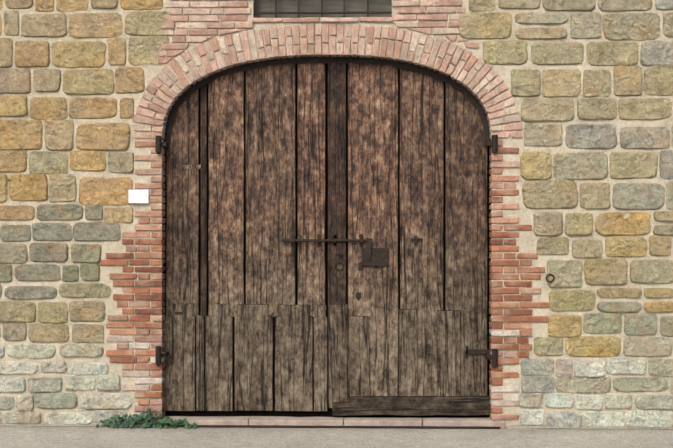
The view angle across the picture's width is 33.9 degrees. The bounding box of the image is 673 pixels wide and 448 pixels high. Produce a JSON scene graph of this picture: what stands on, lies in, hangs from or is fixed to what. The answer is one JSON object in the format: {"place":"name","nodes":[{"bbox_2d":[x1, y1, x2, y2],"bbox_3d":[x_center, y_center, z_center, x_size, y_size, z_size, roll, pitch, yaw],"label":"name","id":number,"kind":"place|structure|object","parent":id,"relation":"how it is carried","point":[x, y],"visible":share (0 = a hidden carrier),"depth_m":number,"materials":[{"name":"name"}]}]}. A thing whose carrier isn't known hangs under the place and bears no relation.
{"place":"outdoors","nodes":[
{"label":"outdoors","id":0,"kind":"place"},
{"bbox_2d":[0,424,672,447],"bbox_3d":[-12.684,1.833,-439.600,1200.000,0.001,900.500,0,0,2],"label":"ground","id":1,"kind":"structure","parent":0,"point":[102,437],"depth_m":9.43,"materials":[{"name":"grey concrete"}]},
{"bbox_2d":[96,408,197,428],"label":"weeds","id":2,"kind":"object","parent":1,"relation":"on","point":[132,421],"visible":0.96,"depth_m":9.92,"materials":[{"name":"green plant"}]},
{"bbox_2d":[100,0,548,426],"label":"bricks","id":3,"kind":"object","parent":1,"relation":"on","point":[211,29],"visible":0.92,"depth_m":9.98,"materials":[{"name":"red brick"}]},
{"bbox_2d":[129,190,148,202],"bbox_3d":[-1.792,-0.248,10.004,0.183,0.122,0.034,0,0,2],"label":"plaque","id":4,"kind":"object","parent":3,"relation":"attached to","point":[138,196],"visible":0.93,"depth_m":9.99,"materials":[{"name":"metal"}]},
{"bbox_2d":[253,0,391,17],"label":"window grille","id":5,"kind":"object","parent":3,"relation":"attached to","point":[311,5],"depth_m":10.10,"materials":[{"name":"black metal"}]},
{"bbox_2d":[164,63,486,411],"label":"door leaves","id":6,"kind":"object","parent":3,"relation":"attached to","point":[433,361],"visible":0.85,"depth_m":10.10,"materials":[{"name":"brown wood"}]},
{"bbox_2d":[169,63,485,406],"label":"wood grain cracks","id":7,"kind":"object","parent":6,"relation":"attached to","point":[304,203],"depth_m":10.10,"materials":[{"name":"black wood"}]},
{"bbox_2d":[332,396,490,415],"bbox_3d":[0.685,1.659,10.067,1.447,0.188,0.030,0,0,2],"label":"door bottom rail","id":8,"kind":"object","parent":6,"relation":"attached to","point":[421,405],"depth_m":10.05,"materials":[{"name":"brown wood"}]},
{"bbox_2d":[163,55,490,417],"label":"gaps between planks","id":9,"kind":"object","parent":3,"relation":"attached to","point":[313,413],"depth_m":10.14,"materials":[{"name":"black wood"}]},
{"bbox_2d":[149,416,504,427],"bbox_3d":[-0.092,1.811,10.079,3.220,0.085,0.248,0,0,2],"label":"threshold","id":10,"kind":"object","parent":1,"relation":"on","point":[347,421],"visible":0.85,"depth_m":9.97,"materials":[{"name":"grey stone"}]},
{"bbox_2d":[0,0,672,427],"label":"stones","id":11,"kind":"object","parent":1,"relation":"on","point":[480,18],"visible":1,"depth_m":9.91,"materials":[{"name":"beige stone"}]},
{"bbox_2d":[0,0,672,427],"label":"mortar wall","id":12,"kind":"structure","parent":1,"relation":"on","point":[526,242],"depth_m":9.96,"materials":[{"name":"beige concrete"}]},
{"bbox_2d":[0,423,672,429],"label":"pavement edge","id":13,"kind":"object","parent":1,"relation":"on","point":[507,427],"visible":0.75,"depth_m":9.88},
{"bbox_2d":[155,0,553,428],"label":"ironwork","id":14,"kind":"object","parent":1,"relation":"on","point":[370,256],"visible":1,"depth_m":10.06,"materials":[{"name":"metal"}]},
{"bbox_2d":[315,429,672,447],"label":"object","id":15,"kind":"structure","parent":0,"point":[670,440],"depth_m":9.37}
]}

